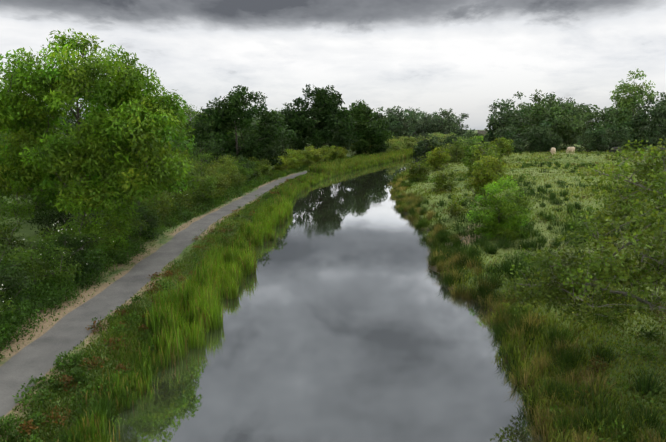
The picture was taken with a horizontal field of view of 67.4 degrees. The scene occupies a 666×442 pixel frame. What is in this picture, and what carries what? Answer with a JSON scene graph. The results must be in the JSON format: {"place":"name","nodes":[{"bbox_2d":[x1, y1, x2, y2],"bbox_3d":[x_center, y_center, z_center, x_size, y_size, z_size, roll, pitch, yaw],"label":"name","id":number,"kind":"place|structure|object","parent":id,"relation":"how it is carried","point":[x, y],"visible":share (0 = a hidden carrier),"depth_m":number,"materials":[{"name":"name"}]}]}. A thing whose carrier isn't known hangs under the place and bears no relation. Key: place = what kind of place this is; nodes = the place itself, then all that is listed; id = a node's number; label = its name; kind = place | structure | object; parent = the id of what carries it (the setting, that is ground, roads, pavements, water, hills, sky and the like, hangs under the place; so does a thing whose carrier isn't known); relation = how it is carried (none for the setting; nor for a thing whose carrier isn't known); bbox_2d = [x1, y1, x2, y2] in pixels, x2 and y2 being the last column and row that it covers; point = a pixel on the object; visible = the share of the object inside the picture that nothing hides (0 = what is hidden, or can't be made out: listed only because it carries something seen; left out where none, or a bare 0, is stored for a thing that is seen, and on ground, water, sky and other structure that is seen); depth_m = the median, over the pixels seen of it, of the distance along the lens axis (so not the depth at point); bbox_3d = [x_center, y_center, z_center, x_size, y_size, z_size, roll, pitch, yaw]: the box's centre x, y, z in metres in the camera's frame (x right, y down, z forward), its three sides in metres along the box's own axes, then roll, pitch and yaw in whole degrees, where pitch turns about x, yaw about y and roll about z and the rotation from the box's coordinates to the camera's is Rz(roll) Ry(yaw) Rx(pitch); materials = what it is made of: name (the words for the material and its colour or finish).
{"place":"outdoors","nodes":[
{"label":"outdoors","id":0,"kind":"place"},
{"bbox_2d":[101,156,546,441],"bbox_3d":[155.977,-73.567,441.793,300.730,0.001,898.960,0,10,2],"label":"water","id":1,"kind":"structure","parent":0,"point":[347,317],"depth_m":16.82,"materials":[{"name":"grey liquid"}]},
{"bbox_2d":[26,333,182,441],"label":"grass","id":2,"kind":"structure","parent":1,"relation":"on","point":[145,385],"depth_m":13.81,"materials":[{"name":"green plant"}]},
{"bbox_2d":[144,242,258,362],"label":"grass","id":3,"kind":"structure","parent":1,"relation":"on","point":[222,271],"depth_m":19.54,"materials":[{"name":"green plant"}]},
{"bbox_2d":[267,157,399,204],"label":"grass","id":4,"kind":"structure","parent":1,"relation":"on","point":[307,180],"depth_m":67.40,"materials":[{"name":"green plant"}]},
{"bbox_2d":[0,129,665,441],"bbox_3d":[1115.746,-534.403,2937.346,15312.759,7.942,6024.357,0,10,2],"label":"ground","id":5,"kind":"structure","parent":0,"point":[39,351],"depth_m":21.08,"materials":[{"name":"green plant"}]},
{"bbox_2d":[0,287,15,315],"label":"bush","id":6,"kind":"object","parent":5,"relation":"on","point":[2,306],"visible":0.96,"depth_m":16.49,"materials":[{"name":"green plant"}]},
{"bbox_2d":[0,235,15,274],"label":"bush","id":7,"kind":"object","parent":5,"relation":"on","point":[5,251],"visible":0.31,"depth_m":19.86,"materials":[{"name":"green plant"}]},
{"bbox_2d":[0,132,23,209],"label":"tree","id":8,"kind":"object","parent":5,"relation":"on","point":[2,137],"depth_m":38.80,"materials":[{"name":"green plant"}]},
{"bbox_2d":[0,197,35,264],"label":"bush","id":9,"kind":"object","parent":5,"relation":"on","point":[4,232],"visible":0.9,"depth_m":24.24,"materials":[{"name":"green plant"}]},
{"bbox_2d":[0,245,43,320],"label":"bush","id":10,"kind":"object","parent":5,"relation":"on","point":[12,279],"visible":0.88,"depth_m":18.08,"materials":[{"name":"green plant"}]},
{"bbox_2d":[0,125,76,210],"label":"bush","id":11,"kind":"object","parent":5,"relation":"on","point":[12,197],"visible":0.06,"depth_m":39.51,"materials":[{"name":"green plant"}]},
{"bbox_2d":[1,132,80,226],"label":"bush","id":12,"kind":"object","parent":5,"relation":"on","point":[42,200],"visible":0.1,"depth_m":33.87,"materials":[{"name":"green plant"}]},
{"bbox_2d":[0,232,83,298],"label":"bush","id":13,"kind":"object","parent":5,"relation":"on","point":[41,272],"visible":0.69,"depth_m":20.44,"materials":[{"name":"green plant"}]},
{"bbox_2d":[22,181,101,238],"bbox_3d":[-16.365,-0.880,30.469,4.445,3.980,5.015,-10,14,-42],"label":"bush","id":14,"kind":"object","parent":5,"relation":"on","point":[51,216],"visible":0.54,"depth_m":29.39,"materials":[{"name":"green plant"}]},
{"bbox_2d":[30,230,103,281],"bbox_3d":[-12.118,1.590,22.687,3.412,2.390,2.674,0,10,2],"label":"bush","id":15,"kind":"object","parent":5,"relation":"on","point":[73,243],"visible":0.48,"depth_m":22.69,"materials":[{"name":"green plant"}]},
{"bbox_2d":[52,111,84,138],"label":"tree","id":16,"kind":"object","parent":5,"relation":"on","point":[69,120],"visible":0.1,"depth_m":195.54,"materials":[{"name":"green plant"}]},
{"bbox_2d":[59,112,95,182],"bbox_3d":[-26.839,-8.550,58.199,10.855,9.430,9.921,0,10,2],"label":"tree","id":17,"kind":"object","parent":5,"relation":"on","point":[75,125],"depth_m":55.83,"materials":[{"name":"green plant"}]},
{"bbox_2d":[36,214,121,263],"bbox_3d":[-12.530,1.002,24.798,3.976,2.834,3.182,-5,12,-26],"label":"bush","id":18,"kind":"object","parent":5,"relation":"on","point":[109,236],"visible":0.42,"depth_m":24.81,"materials":[{"name":"green plant"}]},
{"bbox_2d":[63,208,132,254],"bbox_3d":[-12.734,0.524,27.020,3.411,2.973,3.586,0,10,2],"label":"bush","id":19,"kind":"object","parent":5,"relation":"on","point":[94,224],"visible":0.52,"depth_m":26.94,"materials":[{"name":"green plant"}]},
{"bbox_2d":[68,117,127,198],"bbox_3d":[-22.907,-5.994,46.724,8.312,8.432,8.166,0,10,2],"label":"tree","id":20,"kind":"object","parent":5,"relation":"on","point":[73,144],"visible":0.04,"depth_m":45.48,"materials":[{"name":"green plant"}]},
{"bbox_2d":[0,28,201,239],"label":"ash tree","id":21,"kind":"object","parent":5,"relation":"on","point":[143,121],"visible":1,"depth_m":25.56,"materials":[{"name":"green plant"}]},
{"bbox_2d":[119,202,159,240],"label":"bush","id":22,"kind":"object","parent":5,"relation":"on","point":[150,222],"visible":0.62,"depth_m":30.92,"materials":[{"name":"green plant"}]},
{"bbox_2d":[114,196,165,228],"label":"bush","id":23,"kind":"object","parent":5,"relation":"on","point":[150,204],"visible":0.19,"depth_m":33.79,"materials":[{"name":"green plant"}]},
{"bbox_2d":[134,190,175,223],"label":"bush","id":24,"kind":"object","parent":5,"relation":"on","point":[165,210],"visible":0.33,"depth_m":35.70,"materials":[{"name":"green plant"}]},
{"bbox_2d":[142,185,187,215],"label":"bush","id":25,"kind":"object","parent":5,"relation":"on","point":[174,203],"visible":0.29,"depth_m":38.33,"materials":[{"name":"green plant"}]},
{"bbox_2d":[0,172,334,441],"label":"low bank plants","id":26,"kind":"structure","parent":5,"relation":"on","point":[11,418],"depth_m":14.02,"materials":[{"name":"green plant"}]},
{"bbox_2d":[0,157,347,358],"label":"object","id":27,"kind":"object","parent":5,"relation":"on","point":[50,297],"visible":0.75,"depth_m":20.73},
{"bbox_2d":[50,191,299,441],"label":"bank rushes","id":28,"kind":"structure","parent":5,"relation":"on","point":[104,406],"depth_m":12.82,"materials":[{"name":"green plant"}]},
{"bbox_2d":[160,161,204,211],"bbox_3d":[-13.198,-2.985,41.715,4.928,4.514,4.882,-2,11,-13],"label":"bush","id":29,"kind":"object","parent":5,"relation":"on","point":[183,195],"visible":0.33,"depth_m":41.05,"materials":[{"name":"green plant"}]},
{"bbox_2d":[164,140,203,170],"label":"bush","id":30,"kind":"object","parent":5,"relation":"on","point":[178,146],"visible":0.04,"depth_m":57.61,"materials":[{"name":"green plant"}]},
{"bbox_2d":[0,152,380,361],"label":"dirt verge","id":31,"kind":"structure","parent":5,"relation":"on","point":[220,200],"depth_m":40.69,"materials":[{"name":"brown soil"}]},
{"bbox_2d":[175,173,216,206],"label":"bush","id":32,"kind":"object","parent":5,"relation":"on","point":[205,186],"visible":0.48,"depth_m":43.55,"materials":[{"name":"green plant"}]},
{"bbox_2d":[177,139,227,174],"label":"bush","id":33,"kind":"object","parent":5,"relation":"on","point":[206,145],"visible":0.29,"depth_m":63.01,"materials":[{"name":"green plant"}]},
{"bbox_2d":[177,105,227,160],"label":"tree","id":34,"kind":"object","parent":5,"relation":"on","point":[192,116],"visible":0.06,"depth_m":90.25,"materials":[{"name":"green plant"}]},
{"bbox_2d":[178,148,229,192],"bbox_3d":[-13.477,-4.980,51.008,5.881,5.100,5.055,0,10,2],"label":"bush","id":35,"kind":"object","parent":5,"relation":"on","point":[202,169],"visible":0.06,"depth_m":50.77,"materials":[{"name":"green plant"}]},
{"bbox_2d":[184,158,224,199],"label":"bush","id":36,"kind":"object","parent":5,"relation":"on","point":[196,168],"visible":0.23,"depth_m":45.79,"materials":[{"name":"green plant"}]},
{"bbox_2d":[1,156,410,441],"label":"verge grass","id":37,"kind":"structure","parent":5,"relation":"on","point":[131,350],"depth_m":15.93,"materials":[{"name":"green plant"}]},
{"bbox_2d":[190,165,230,199],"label":"bush","id":38,"kind":"object","parent":5,"relation":"on","point":[222,183],"visible":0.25,"depth_m":48.17,"materials":[{"name":"green plant"}]},
{"bbox_2d":[204,155,246,185],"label":"bush","id":39,"kind":"object","parent":5,"relation":"on","point":[233,168],"visible":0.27,"depth_m":55.73,"materials":[{"name":"green plant"}]},
{"bbox_2d":[209,160,242,190],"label":"bush","id":40,"kind":"object","parent":5,"relation":"on","point":[227,172],"visible":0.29,"depth_m":53.13,"materials":[{"name":"green plant"}]},
{"bbox_2d":[221,157,252,185],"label":"bush","id":41,"kind":"object","parent":5,"relation":"on","point":[240,170],"visible":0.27,"depth_m":58.42,"materials":[{"name":"green plant"}]},
{"bbox_2d":[182,85,295,169],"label":"tree","id":42,"kind":"object","parent":5,"relation":"on","point":[230,110],"visible":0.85,"depth_m":70.46,"materials":[{"name":"green plant"}]},
{"bbox_2d":[230,155,257,180],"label":"bush","id":43,"kind":"object","parent":5,"relation":"on","point":[246,164],"visible":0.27,"depth_m":61.62,"materials":[{"name":"green plant"}]},
{"bbox_2d":[229,118,264,152],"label":"tree","id":44,"kind":"object","parent":5,"relation":"on","point":[254,124],"visible":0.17,"depth_m":130.08,"materials":[{"name":"green plant"}]},
{"bbox_2d":[240,158,265,179],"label":"bush","id":45,"kind":"object","parent":5,"relation":"on","point":[258,173],"visible":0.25,"depth_m":64.67,"materials":[{"name":"green plant"}]},
{"bbox_2d":[230,199,292,258],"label":"grass","id":46,"kind":"structure","parent":5,"relation":"on","point":[261,228],"depth_m":34.62,"materials":[{"name":"green plant"}]},
{"bbox_2d":[249,156,274,176],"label":"bush","id":47,"kind":"object","parent":5,"relation":"on","point":[264,169],"visible":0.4,"depth_m":68.22,"materials":[{"name":"green plant"}]},
{"bbox_2d":[268,156,290,172],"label":"bush","id":48,"kind":"object","parent":5,"relation":"on","point":[285,165],"visible":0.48,"depth_m":77.07,"materials":[{"name":"green plant"}]},
{"bbox_2d":[262,125,296,157],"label":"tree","id":49,"kind":"object","parent":5,"relation":"on","point":[281,143],"visible":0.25,"depth_m":92.40,"materials":[{"name":"green plant"}]},
{"bbox_2d":[280,150,299,168],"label":"bush","id":50,"kind":"object","parent":5,"relation":"on","point":[293,162],"visible":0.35,"depth_m":80.95,"materials":[{"name":"green plant"}]},
{"bbox_2d":[284,149,306,166],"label":"bush","id":51,"kind":"object","parent":5,"relation":"on","point":[298,154],"visible":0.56,"depth_m":84.57,"materials":[{"name":"green plant"}]},
{"bbox_2d":[303,151,314,165],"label":"bush","id":52,"kind":"object","parent":5,"relation":"on","point":[309,156],"visible":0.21,"depth_m":88.69,"materials":[{"name":"green plant"}]},
{"bbox_2d":[302,147,323,163],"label":"bush","id":53,"kind":"object","parent":5,"relation":"on","point":[317,156],"visible":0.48,"depth_m":92.38,"materials":[{"name":"green plant"}]},
{"bbox_2d":[273,84,357,153],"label":"tree","id":54,"kind":"object","parent":5,"relation":"on","point":[327,113],"visible":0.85,"depth_m":109.14,"materials":[{"name":"green plant"}]},
{"bbox_2d":[305,145,331,161],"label":"bush","id":55,"kind":"object","parent":5,"relation":"on","point":[325,155],"visible":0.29,"depth_m":97.26,"materials":[{"name":"green plant"}]},
{"bbox_2d":[320,145,340,160],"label":"bush","id":56,"kind":"object","parent":5,"relation":"on","point":[335,153],"visible":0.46,"depth_m":100.53,"materials":[{"name":"green plant"}]},
{"bbox_2d":[329,145,348,158],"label":"bush","id":57,"kind":"object","parent":5,"relation":"on","point":[342,151],"visible":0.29,"depth_m":106.22,"materials":[{"name":"green plant"}]},
{"bbox_2d":[306,149,409,175],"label":"tall reed grass","id":58,"kind":"structure","parent":5,"relation":"on","point":[327,168],"depth_m":92.28,"materials":[{"name":"green plant"}]},
{"bbox_2d":[346,139,377,155],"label":"hedge","id":59,"kind":"object","parent":5,"relation":"on","point":[353,150],"visible":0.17,"depth_m":124.64,"materials":[{"name":"green plant"}]},
{"bbox_2d":[346,100,393,154],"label":"tree","id":60,"kind":"object","parent":5,"relation":"on","point":[368,131],"visible":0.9,"depth_m":120.92,"materials":[{"name":"green plant"}]},
{"bbox_2d":[383,139,399,151],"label":"hedge","id":61,"kind":"object","parent":5,"relation":"on","point":[391,143],"visible":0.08,"depth_m":133.89,"materials":[{"name":"green plant"}]},
{"bbox_2d":[383,109,415,138],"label":"tree","id":62,"kind":"object","parent":5,"relation":"on","point":[393,128],"visible":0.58,"depth_m":219.04,"materials":[{"name":"green plant"}]},
{"bbox_2d":[383,105,417,138],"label":"tree","id":63,"kind":"object","parent":5,"relation":"on","point":[390,112],"visible":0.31,"depth_m":221.20,"materials":[{"name":"green plant"}]},
{"bbox_2d":[390,136,417,148],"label":"hedge","id":64,"kind":"object","parent":5,"relation":"on","point":[406,139],"visible":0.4,"depth_m":161.27,"materials":[{"name":"green plant"}]},
{"bbox_2d":[405,107,427,136],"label":"tree","id":65,"kind":"object","parent":5,"relation":"on","point":[415,115],"visible":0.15,"depth_m":280.61,"materials":[{"name":"green plant"}]},
{"bbox_2d":[405,156,431,182],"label":"bush","id":66,"kind":"object","parent":5,"relation":"on","point":[418,170],"visible":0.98,"depth_m":63.05,"materials":[{"name":"green plant"}]},
{"bbox_2d":[411,111,440,137],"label":"tree","id":67,"kind":"object","parent":5,"relation":"on","point":[424,124],"visible":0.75,"depth_m":270.11,"materials":[{"name":"green plant"}]},
{"bbox_2d":[413,132,441,156],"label":"bush","id":68,"kind":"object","parent":5,"relation":"on","point":[420,150],"depth_m":137.43,"materials":[{"name":"green plant"}]},
{"bbox_2d":[425,145,450,169],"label":"bush","id":69,"kind":"object","parent":5,"relation":"on","point":[438,159],"visible":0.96,"depth_m":78.30,"materials":[{"name":"green plant"}]},
{"bbox_2d":[424,108,455,136],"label":"tree","id":70,"kind":"object","parent":5,"relation":"on","point":[446,124],"visible":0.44,"depth_m":275.63,"materials":[{"name":"green plant"}]},
{"bbox_2d":[429,169,457,192],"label":"bush","id":71,"kind":"object","parent":5,"relation":"on","point":[440,178],"visible":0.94,"depth_m":49.00,"materials":[{"name":"green plant"}]},
{"bbox_2d":[440,112,459,133],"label":"tree","id":72,"kind":"object","parent":5,"relation":"on","point":[452,127],"visible":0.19,"depth_m":306.61,"materials":[{"name":"green plant"}]},
{"bbox_2d":[439,133,464,149],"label":"bush field","id":73,"kind":"structure","parent":5,"relation":"on","point":[448,139],"depth_m":124.32,"materials":[{"name":"green plant"}]},
{"bbox_2d":[439,136,468,162],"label":"bush","id":74,"kind":"object","parent":5,"relation":"on","point":[454,150],"visible":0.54,"depth_m":93.33,"materials":[{"name":"green plant"}]},
{"bbox_2d":[445,194,468,217],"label":"bush","id":75,"kind":"object","parent":5,"relation":"on","point":[455,210],"visible":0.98,"depth_m":36.96,"materials":[{"name":"green plant"}]},
{"bbox_2d":[452,113,469,138],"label":"tree","id":76,"kind":"object","parent":5,"relation":"on","point":[461,130],"visible":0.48,"depth_m":346.50,"materials":[{"name":"green plant"}]},
{"bbox_2d":[451,136,478,155],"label":"hedge","id":77,"kind":"object","parent":5,"relation":"on","point":[473,139],"visible":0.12,"depth_m":101.12,"materials":[{"name":"green plant"}]},
{"bbox_2d":[461,128,489,143],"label":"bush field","id":78,"kind":"structure","parent":5,"relation":"on","point":[468,134],"depth_m":129.29,"materials":[{"name":"green plant"}]},
{"bbox_2d":[461,136,501,170],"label":"bush","id":79,"kind":"object","parent":5,"relation":"on","point":[467,153],"visible":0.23,"depth_m":70.20,"materials":[{"name":"green plant"}]},
{"bbox_2d":[463,144,501,178],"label":"bush","id":80,"kind":"object","parent":5,"relation":"on","point":[478,151],"visible":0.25,"depth_m":56.16,"materials":[{"name":"green plant"}]},
{"bbox_2d":[463,152,507,198],"bbox_3d":[13.134,-3.954,42.964,3.766,4.184,4.341,0,10,2],"label":"bush","id":81,"kind":"object","parent":5,"relation":"on","point":[482,176],"visible":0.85,"depth_m":42.42,"materials":[{"name":"green plant"}]},
{"bbox_2d":[486,137,514,162],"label":"bush","id":82,"kind":"object","parent":5,"relation":"on","point":[505,146],"visible":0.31,"depth_m":87.47,"materials":[{"name":"green plant"}]},
{"bbox_2d":[466,175,535,240],"bbox_3d":[9.795,-0.796,29.327,3.650,3.829,3.430,0,10,2],"label":"bright bush","id":83,"kind":"object","parent":5,"relation":"on","point":[497,222],"visible":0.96,"depth_m":28.95,"materials":[{"name":"green plant"}]},
{"bbox_2d":[484,99,531,150],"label":"tree","id":84,"kind":"object","parent":5,"relation":"on","point":[509,118],"visible":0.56,"depth_m":133.74,"materials":[{"name":"green plant"}]},
{"bbox_2d":[493,125,529,152],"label":"tree","id":85,"kind":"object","parent":5,"relation":"on","point":[518,145],"depth_m":123.88,"materials":[{"name":"green plant"}]},
{"bbox_2d":[497,92,536,138],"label":"tree","id":86,"kind":"object","parent":5,"relation":"on","point":[521,105],"visible":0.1,"depth_m":166.90,"materials":[{"name":"green plant"}]},
{"bbox_2d":[387,163,664,441],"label":"bank rushes","id":87,"kind":"structure","parent":5,"relation":"on","point":[450,278],"depth_m":15.95,"materials":[{"name":"green plant"}]},
{"bbox_2d":[399,149,665,441],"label":"pasture rushes","id":88,"kind":"object","parent":5,"relation":"on","point":[506,266],"visible":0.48,"depth_m":27.22,"materials":[{"name":"green plant"}]},
{"bbox_2d":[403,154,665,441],"bbox_3d":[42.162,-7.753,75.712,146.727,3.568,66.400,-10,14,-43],"label":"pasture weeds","id":89,"kind":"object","parent":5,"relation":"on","point":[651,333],"visible":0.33,"depth_m":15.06,"materials":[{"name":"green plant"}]},
{"bbox_2d":[520,120,562,151],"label":"tree","id":90,"kind":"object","parent":5,"relation":"on","point":[534,136],"depth_m":125.66,"materials":[{"name":"green plant"}]},
{"bbox_2d":[513,89,575,150],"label":"tree","id":91,"kind":"object","parent":5,"relation":"on","point":[554,115],"visible":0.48,"depth_m":135.72,"materials":[{"name":"green plant"}]},
{"bbox_2d":[528,92,584,149],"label":"tree","id":92,"kind":"object","parent":5,"relation":"on","point":[570,131],"visible":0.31,"depth_m":138.50,"materials":[{"name":"green plant"}]},
{"bbox_2d":[558,101,584,143],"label":"tree","id":93,"kind":"object","parent":5,"relation":"on","point":[575,113],"visible":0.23,"depth_m":197.76,"materials":[{"name":"green plant"}]},
{"bbox_2d":[559,97,594,141],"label":"tree","id":94,"kind":"object","parent":5,"relation":"on","point":[582,105],"visible":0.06,"depth_m":222.64,"materials":[{"name":"green plant"}]},
{"bbox_2d":[566,106,593,143],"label":"tree","id":95,"kind":"object","parent":5,"relation":"on","point":[582,112],"visible":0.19,"depth_m":202.75,"materials":[{"name":"green plant"}]},
{"bbox_2d":[498,138,665,329],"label":"hawthorn tree","id":96,"kind":"object","parent":5,"relation":"on","point":[644,215],"visible":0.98,"depth_m":14.49,"materials":[{"name":"green plant"}]},
{"bbox_2d":[572,126,613,151],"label":"tree","id":97,"kind":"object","parent":5,"relation":"on","point":[597,141],"depth_m":122.26,"materials":[{"name":"green plant"}]},
{"bbox_2d":[528,227,665,298],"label":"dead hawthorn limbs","id":98,"kind":"object","parent":5,"relation":"on","point":[645,255],"visible":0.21,"depth_m":14.60,"materials":[{"name":"plant"}]},
{"bbox_2d":[579,104,632,146],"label":"tree","id":99,"kind":"object","parent":5,"relation":"on","point":[607,115],"visible":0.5,"depth_m":139.28,"materials":[{"name":"green plant"}]},
{"bbox_2d":[597,125,633,151],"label":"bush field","id":100,"kind":"structure","parent":5,"relation":"on","point":[618,141],"depth_m":127.10,"materials":[{"name":"green plant"}]},
{"bbox_2d":[609,69,657,147],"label":"tree","id":101,"kind":"object","parent":5,"relation":"on","point":[629,102],"visible":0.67,"depth_m":143.56,"materials":[{"name":"green plant"}]},
{"bbox_2d":[623,96,665,149],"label":"tree","id":102,"kind":"object","parent":5,"relation":"on","point":[653,123],"visible":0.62,"depth_m":134.00,"materials":[{"name":"green plant"}]},
{"bbox_2d":[629,126,665,151],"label":"bush field","id":103,"kind":"structure","parent":5,"relation":"on","point":[646,133],"depth_m":130.95,"materials":[{"name":"green plant"}]},
{"bbox_2d":[635,91,665,146],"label":"tree","id":104,"kind":"object","parent":5,"relation":"on","point":[652,101],"visible":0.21,"depth_m":154.27,"materials":[{"name":"green plant"}]},
{"bbox_2d":[638,165,665,219],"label":"bush","id":105,"kind":"object","parent":5,"relation":"on","point":[658,194],"visible":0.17,"depth_m":32.78,"materials":[{"name":"green plant"}]},
{"bbox_2d":[0,0,665,129],"label":"sky","id":106,"kind":"structure","parent":0,"point":[462,56],"materials":[{"name":"grey"}]},
{"bbox_2d":[393,162,428,180],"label":"reed grass","id":107,"kind":"structure","parent":0,"point":[404,172],"depth_m":72.44,"materials":[{"name":"green plant"}]},
{"bbox_2d":[383,144,441,160],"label":"reed grass","id":108,"kind":"structure","parent":0,"point":[408,154],"depth_m":130.90,"materials":[{"name":"green plant"}]},
{"bbox_2d":[390,147,665,441],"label":"grass field","id":109,"kind":"structure","parent":0,"point":[524,354],"depth_m":16.41,"materials":[{"name":"green plant"}]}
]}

